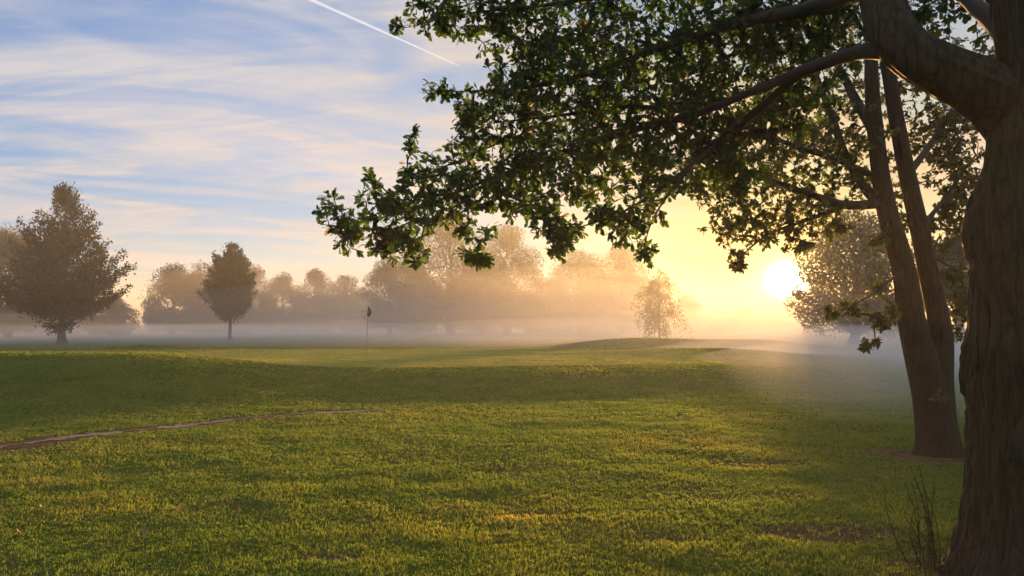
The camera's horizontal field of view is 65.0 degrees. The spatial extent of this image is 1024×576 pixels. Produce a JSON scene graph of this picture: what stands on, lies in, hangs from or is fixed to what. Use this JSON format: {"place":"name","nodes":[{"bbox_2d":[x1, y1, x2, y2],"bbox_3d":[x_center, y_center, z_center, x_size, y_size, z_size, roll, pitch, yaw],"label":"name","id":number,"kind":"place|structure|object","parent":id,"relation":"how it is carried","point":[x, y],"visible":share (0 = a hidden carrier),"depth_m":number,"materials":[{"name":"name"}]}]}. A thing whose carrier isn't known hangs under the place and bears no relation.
{"place":"outdoors","nodes":[
{"label":"outdoors","id":0,"kind":"place"},
{"bbox_2d":[0,329,965,575],"bbox_3d":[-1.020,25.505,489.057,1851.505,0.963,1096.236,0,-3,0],"label":"ground","id":1,"kind":"structure","parent":0,"point":[332,339],"depth_m":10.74,"materials":[{"name":"green plant"}]},
{"bbox_2d":[17,526,23,532],"bbox_3d":[-3.805,1.870,6.217,0.018,0.072,0.068,-1,-3,17],"label":"fallen leaf","id":2,"kind":"object","parent":1,"relation":"on","point":[19,528],"visible":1,"depth_m":6.22,"materials":[{"name":"brown plant"}]},
{"bbox_2d":[0,222,56,338],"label":"woodland tree","id":3,"kind":"object","parent":1,"relation":"on","point":[11,322],"visible":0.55,"depth_m":113.78,"materials":[{"name":"green plant"}]},
{"bbox_2d":[17,292,81,336],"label":"woodland tree","id":4,"kind":"object","parent":1,"relation":"on","point":[51,334],"visible":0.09,"depth_m":149.27,"materials":[{"name":"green plant"}]},
{"bbox_2d":[0,180,136,344],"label":"hornbeam tree","id":5,"kind":"object","parent":1,"relation":"on","point":[66,297],"visible":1,"depth_m":76.84,"materials":[{"name":"green plant"}]},
{"bbox_2d":[77,292,140,337],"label":"woodland tree","id":6,"kind":"object","parent":1,"relation":"on","point":[98,324],"visible":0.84,"depth_m":133.43,"materials":[{"name":"green plant"}]},
{"bbox_2d":[142,527,147,538],"bbox_3d":[-2.784,1.862,6.098,0.056,0.096,0.024,0,-3,6],"label":"fallen leaf","id":7,"kind":"object","parent":1,"relation":"on","point":[145,530],"visible":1,"depth_m":6.10,"materials":[{"name":"brown plant"}]},
{"bbox_2d":[137,260,211,335],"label":"woodland tree","id":8,"kind":"object","parent":1,"relation":"on","point":[177,289],"visible":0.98,"depth_m":163.02,"materials":[{"name":"green plant"}]},
{"bbox_2d":[176,504,184,515],"bbox_3d":[-2.822,1.893,6.838,0.069,0.109,0.025,0,-3,-10],"label":"fallen leaf","id":9,"kind":"object","parent":1,"relation":"on","point":[180,508],"visible":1,"depth_m":6.83,"materials":[{"name":"plant"}]},
{"bbox_2d":[0,409,388,447],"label":"path","id":10,"kind":"structure","parent":1,"relation":"on","point":[159,427],"depth_m":13.26,"materials":[{"name":"soil"}]},
{"bbox_2d":[179,258,235,334],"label":"woodland tree","id":11,"kind":"object","parent":1,"relation":"on","point":[215,324],"visible":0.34,"depth_m":176.38,"materials":[{"name":"green plant"}]},
{"bbox_2d":[194,241,259,341],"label":"hornbeam tree","id":12,"kind":"object","parent":1,"relation":"on","point":[228,289],"visible":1,"depth_m":94.15,"materials":[{"name":"green plant"}]},
{"bbox_2d":[234,504,239,513],"bbox_3d":[-2.362,1.903,6.899,0.053,0.090,0.022,2,-3,-35],"label":"fallen leaf","id":13,"kind":"object","parent":1,"relation":"on","point":[236,507],"visible":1,"depth_m":6.90,"materials":[{"name":"brown plant"}]},
{"bbox_2d":[225,263,282,334],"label":"woodland tree","id":14,"kind":"object","parent":1,"relation":"on","point":[259,316],"visible":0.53,"depth_m":183.35,"materials":[{"name":"green plant"}]},
{"bbox_2d":[258,271,309,333],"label":"woodland tree","id":15,"kind":"object","parent":1,"relation":"on","point":[289,323],"visible":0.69,"depth_m":198.41,"materials":[{"name":"green plant"}]},
{"bbox_2d":[287,268,343,333],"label":"woodland tree","id":16,"kind":"object","parent":1,"relation":"on","point":[316,307],"visible":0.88,"depth_m":203.19,"materials":[{"name":"green plant"}]},
{"bbox_2d":[324,274,370,333],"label":"woodland tree","id":17,"kind":"object","parent":1,"relation":"on","point":[347,300],"visible":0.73,"depth_m":210.24,"materials":[{"name":"green plant"}]},
{"bbox_2d":[349,288,386,333],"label":"woodland tree","id":18,"kind":"object","parent":1,"relation":"on","point":[363,328],"visible":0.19,"depth_m":222.19,"materials":[{"name":"grey plant"}]},
{"bbox_2d":[356,253,413,335],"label":"woodland tree","id":19,"kind":"object","parent":1,"relation":"on","point":[383,313],"visible":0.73,"depth_m":163.12,"materials":[{"name":"green plant"}]},
{"bbox_2d":[385,263,440,334],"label":"woodland tree","id":20,"kind":"object","parent":1,"relation":"on","point":[404,330],"visible":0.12,"depth_m":187.98,"materials":[{"name":"green plant"}]},
{"bbox_2d":[175,349,724,367],"bbox_3d":[-5.638,2.679,33.533,27.914,0.399,18.222,0,-3,0],"label":"putting green","id":21,"kind":"object","parent":1,"relation":"on","point":[378,355],"visible":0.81,"depth_m":32.34,"materials":[{"name":"green plant"}]},
{"bbox_2d":[366,307,370,355],"bbox_3d":[-6.033,1.859,33.874,0.186,2.230,0.135,-1,-3,22],"label":"golf flag","id":22,"kind":"object","parent":21,"relation":"on","point":[369,312],"visible":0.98,"depth_m":33.89,"materials":[{"name":"paint"}]},
{"bbox_2d":[386,205,517,335],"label":"woodland tree","id":23,"kind":"object","parent":1,"relation":"on","point":[456,302],"visible":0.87,"depth_m":156.25,"materials":[{"name":"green plant"}]},
{"bbox_2d":[455,266,511,334],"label":"woodland tree","id":24,"kind":"object","parent":1,"relation":"on","point":[478,333],"visible":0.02,"depth_m":184.20,"materials":[{"name":"grey plant"}]},
{"bbox_2d":[465,223,555,335],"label":"woodland tree","id":25,"kind":"object","parent":1,"relation":"on","point":[526,309],"visible":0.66,"depth_m":165.62,"materials":[{"name":"green plant"}]},
{"bbox_2d":[521,277,583,334],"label":"woodland tree","id":26,"kind":"object","parent":1,"relation":"on","point":[548,325],"visible":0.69,"depth_m":187.95,"materials":[{"name":"grey plant"}]},
{"bbox_2d":[545,248,623,333],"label":"woodland tree","id":27,"kind":"object","parent":1,"relation":"on","point":[591,308],"visible":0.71,"depth_m":201.63,"materials":[{"name":"green plant"}]},
{"bbox_2d":[590,243,666,333],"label":"woodland tree","id":28,"kind":"object","parent":1,"relation":"on","point":[628,280],"visible":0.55,"depth_m":212.14,"materials":[{"name":"grey plant"}]},
{"bbox_2d":[630,268,692,338],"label":"birch tree","id":29,"kind":"object","parent":1,"relation":"on","point":[660,297],"visible":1,"depth_m":87.51,"materials":[{"name":"green plant"}]},
{"bbox_2d":[311,0,1023,575],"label":"oak tree","id":30,"kind":"object","parent":1,"relation":"on","point":[983,94],"visible":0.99,"depth_m":6.65,"materials":[{"name":"green plant"}]},
{"bbox_2d":[667,293,708,332],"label":"woodland tree","id":31,"kind":"object","parent":1,"relation":"on","point":[694,318],"visible":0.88,"depth_m":247.97,"materials":[{"name":"grey plant"}]},
{"bbox_2d":[699,309,734,332],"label":"woodland tree","id":32,"kind":"object","parent":1,"relation":"on","point":[722,322],"visible":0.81,"depth_m":287.38,"materials":[{"name":"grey plant"}]},
{"bbox_2d":[727,306,762,331],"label":"woodland tree","id":33,"kind":"object","parent":1,"relation":"on","point":[752,323],"visible":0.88,"depth_m":296.06,"materials":[{"name":"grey plant"}]},
{"bbox_2d":[759,315,798,331],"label":"woodland tree","id":34,"kind":"object","parent":1,"relation":"on","point":[774,322],"visible":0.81,"depth_m":307.58,"materials":[{"name":"grey plant"}]},
{"bbox_2d":[677,0,994,457],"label":"forked tree","id":35,"kind":"object","parent":1,"relation":"on","point":[927,344],"visible":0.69,"depth_m":10.20,"materials":[{"name":"green plant"}]},
{"bbox_2d":[783,209,925,346],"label":"oak tree","id":36,"kind":"object","parent":1,"relation":"on","point":[837,261],"visible":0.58,"depth_m":68.63,"materials":[{"name":"green plant"}]},
{"bbox_2d":[884,465,960,571],"bbox_3d":[2.695,1.524,5.305,0.319,0.721,0.407,0,-3,0],"label":"weed clump","id":37,"kind":"object","parent":1,"relation":"on","point":[928,544],"visible":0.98,"depth_m":5.29,"materials":[{"name":"green plant"}]},
{"bbox_2d":[914,229,968,348],"bbox_3d":[34.626,-0.058,62.447,6.982,9.880,7.140,0,-3,0],"label":"oak tree","id":38,"kind":"object","parent":1,"relation":"on","point":[954,254],"visible":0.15,"depth_m":61.15,"materials":[{"name":"green plant"}]},
{"bbox_2d":[0,0,993,328],"label":"sky","id":39,"kind":"structure","parent":0,"point":[190,129],"materials":[{"name":"blue"}]}
]}

